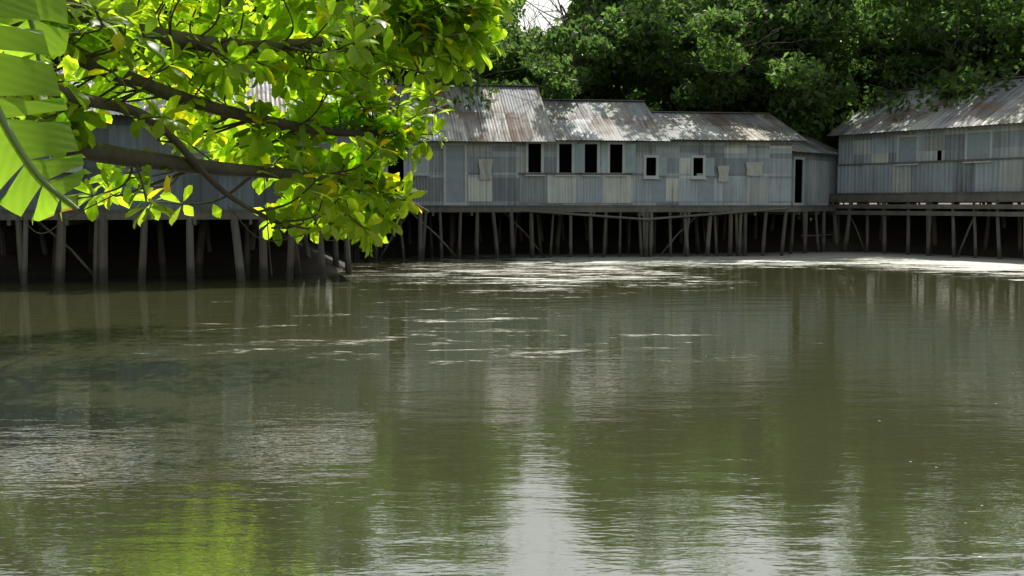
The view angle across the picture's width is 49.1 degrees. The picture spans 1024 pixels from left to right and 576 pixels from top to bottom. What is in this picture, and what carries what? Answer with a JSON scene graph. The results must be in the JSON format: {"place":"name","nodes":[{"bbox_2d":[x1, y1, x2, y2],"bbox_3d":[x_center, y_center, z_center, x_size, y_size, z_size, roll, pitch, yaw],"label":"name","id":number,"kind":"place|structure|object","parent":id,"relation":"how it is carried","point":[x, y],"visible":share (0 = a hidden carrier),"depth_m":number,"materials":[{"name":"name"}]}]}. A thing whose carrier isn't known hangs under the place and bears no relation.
{"place":"outdoors","nodes":[
{"label":"outdoors","id":0,"kind":"place"},
{"bbox_2d":[0,0,513,257],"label":"tree","id":1,"kind":"object","parent":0,"point":[261,149],"depth_m":6.24,"materials":[{"name":"green plant"}]},
{"bbox_2d":[21,176,343,275],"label":"hanging vines","id":2,"kind":"object","parent":1,"relation":"attached to","point":[268,240],"visible":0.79,"depth_m":6.13,"materials":[{"name":"green plant"}]},
{"bbox_2d":[0,252,1023,575],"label":"pond water","id":3,"kind":"structure","parent":0,"point":[734,414],"depth_m":10.68,"materials":[{"name":"green liquid"}]},
{"bbox_2d":[0,208,1023,277],"bbox_3d":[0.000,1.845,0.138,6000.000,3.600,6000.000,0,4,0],"label":"terrain","id":4,"kind":"structure","parent":0,"point":[124,246],"depth_m":46.22,"materials":[{"name":"black soil"}]},
{"bbox_2d":[0,0,90,224],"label":"banana plant","id":5,"kind":"object","parent":4,"relation":"on","point":[22,142],"visible":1,"depth_m":3.76,"materials":[{"name":"green plant"}]},
{"bbox_2d":[4,0,292,119],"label":"shade tree","id":6,"kind":"object","parent":4,"relation":"on","point":[209,88],"depth_m":20.12,"materials":[{"name":"green plant"}]},
{"bbox_2d":[0,65,371,283],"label":"stilt house","id":7,"kind":"structure","parent":4,"relation":"on","point":[116,132],"depth_m":29.82,"materials":[{"name":"metal"}]},
{"bbox_2d":[118,5,319,69],"bbox_3d":[-10.606,-8.794,36.543,12.884,13.011,10.657,0,4,0],"label":"tree","id":8,"kind":"object","parent":4,"relation":"on","point":[264,16],"depth_m":36.84,"materials":[{"name":"green plant"}]},
{"bbox_2d":[48,0,389,237],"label":"tree","id":9,"kind":"object","parent":4,"relation":"on","point":[56,61],"visible":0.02,"depth_m":36.73,"materials":[{"name":"green plant"}]},
{"bbox_2d":[316,0,557,112],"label":"tree","id":10,"kind":"object","parent":4,"relation":"on","point":[461,86],"depth_m":44.46,"materials":[{"name":"green plant"}]},
{"bbox_2d":[336,0,614,130],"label":"tree","id":11,"kind":"object","parent":4,"relation":"on","point":[584,46],"depth_m":45.26,"materials":[{"name":"green plant"}]},
{"bbox_2d":[457,17,527,84],"bbox_3d":[-1.985,-8.812,55.919,10.658,10.220,14.229,0,4,0],"label":"tree","id":12,"kind":"object","parent":4,"relation":"on","point":[472,71],"depth_m":51.87,"materials":[{"name":"green plant"}]},
{"bbox_2d":[490,3,622,96],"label":"tree","id":13,"kind":"object","parent":4,"relation":"on","point":[518,13],"depth_m":67.36,"materials":[{"name":"green plant"}]},
{"bbox_2d":[496,23,656,110],"bbox_3d":[3.846,-9.050,58.170,7.144,10.162,13.174,2,5,30],"label":"tree","id":14,"kind":"object","parent":4,"relation":"on","point":[530,83],"depth_m":57.07,"materials":[{"name":"green plant"}]},
{"bbox_2d":[351,83,806,258],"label":"stilt house","id":15,"kind":"structure","parent":4,"relation":"on","point":[561,158],"depth_m":43.68,"materials":[{"name":"grey metal"}]},
{"bbox_2d":[480,0,687,105],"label":"tree","id":16,"kind":"object","parent":4,"relation":"on","point":[582,76],"depth_m":48.89,"materials":[{"name":"green plant"}]},
{"bbox_2d":[493,0,890,135],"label":"tree","id":17,"kind":"object","parent":4,"relation":"on","point":[626,12],"depth_m":49.25,"materials":[{"name":"green plant"}]},
{"bbox_2d":[593,0,832,111],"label":"tree","id":18,"kind":"object","parent":4,"relation":"on","point":[772,74],"depth_m":47.65,"materials":[{"name":"green plant"}]},
{"bbox_2d":[704,132,847,253],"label":"link shed","id":19,"kind":"structure","parent":4,"relation":"on","point":[814,174],"depth_m":47.90,"materials":[{"name":"grey metal"}]},
{"bbox_2d":[826,76,1023,260],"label":"stilt house","id":20,"kind":"structure","parent":4,"relation":"on","point":[978,144],"depth_m":44.45,"materials":[{"name":"grey metal"}]},
{"bbox_2d":[839,0,1023,203],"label":"tree","id":21,"kind":"object","parent":4,"relation":"on","point":[889,16],"depth_m":49.37,"materials":[{"name":"green plant"}]},
{"bbox_2d":[1010,0,1023,40],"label":"tree","id":22,"kind":"object","parent":4,"relation":"on","point":[1020,3],"visible":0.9,"depth_m":43.95,"materials":[{"name":"green plant"}]},
{"bbox_2d":[285,145,987,260],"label":"undergrowth","id":23,"kind":"object","parent":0,"point":[352,247],"depth_m":40.61,"materials":[{"name":"green plant"}]},
{"bbox_2d":[646,93,669,110],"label":"tree","id":24,"kind":"object","parent":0,"point":[655,108],"depth_m":92.31,"materials":[{"name":"green plant"}]},
{"bbox_2d":[621,35,714,111],"bbox_3d":[9.004,-9.037,56.758,8.720,10.489,9.851,0,4,0],"label":"tree","id":25,"kind":"object","parent":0,"point":[634,94],"depth_m":55.02,"materials":[{"name":"green plant"}]},
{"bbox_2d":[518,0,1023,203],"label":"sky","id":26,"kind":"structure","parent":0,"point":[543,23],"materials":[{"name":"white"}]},
{"bbox_2d":[641,0,925,136],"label":"tree","id":27,"kind":"object","parent":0,"point":[838,22],"depth_m":49.43,"materials":[{"name":"green plant"}]},
{"bbox_2d":[768,47,880,148],"bbox_3d":[13.918,-8.010,55.737,10.287,8.585,8.948,0,4,0],"label":"tree","id":28,"kind":"object","parent":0,"point":[838,64],"depth_m":53.46,"materials":[{"name":"green plant"}]},
{"bbox_2d":[797,128,864,203],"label":"tree","id":29,"kind":"object","parent":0,"point":[816,138],"depth_m":92.44,"materials":[{"name":"green plant"}]},
{"bbox_2d":[810,9,891,203],"bbox_3d":[16.694,-9.673,58.386,9.735,11.345,12.992,-2,5,-30],"label":"tree","id":30,"kind":"object","parent":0,"point":[819,134],"depth_m":57.96,"materials":[{"name":"green plant"}]},
{"bbox_2d":[837,0,1023,203],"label":"tree","id":31,"kind":"object","parent":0,"point":[931,24],"depth_m":47.39,"materials":[{"name":"green plant"}]},
{"bbox_2d":[882,0,1023,156],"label":"tree","id":32,"kind":"object","parent":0,"point":[952,87],"depth_m":46.85,"materials":[{"name":"green plant"}]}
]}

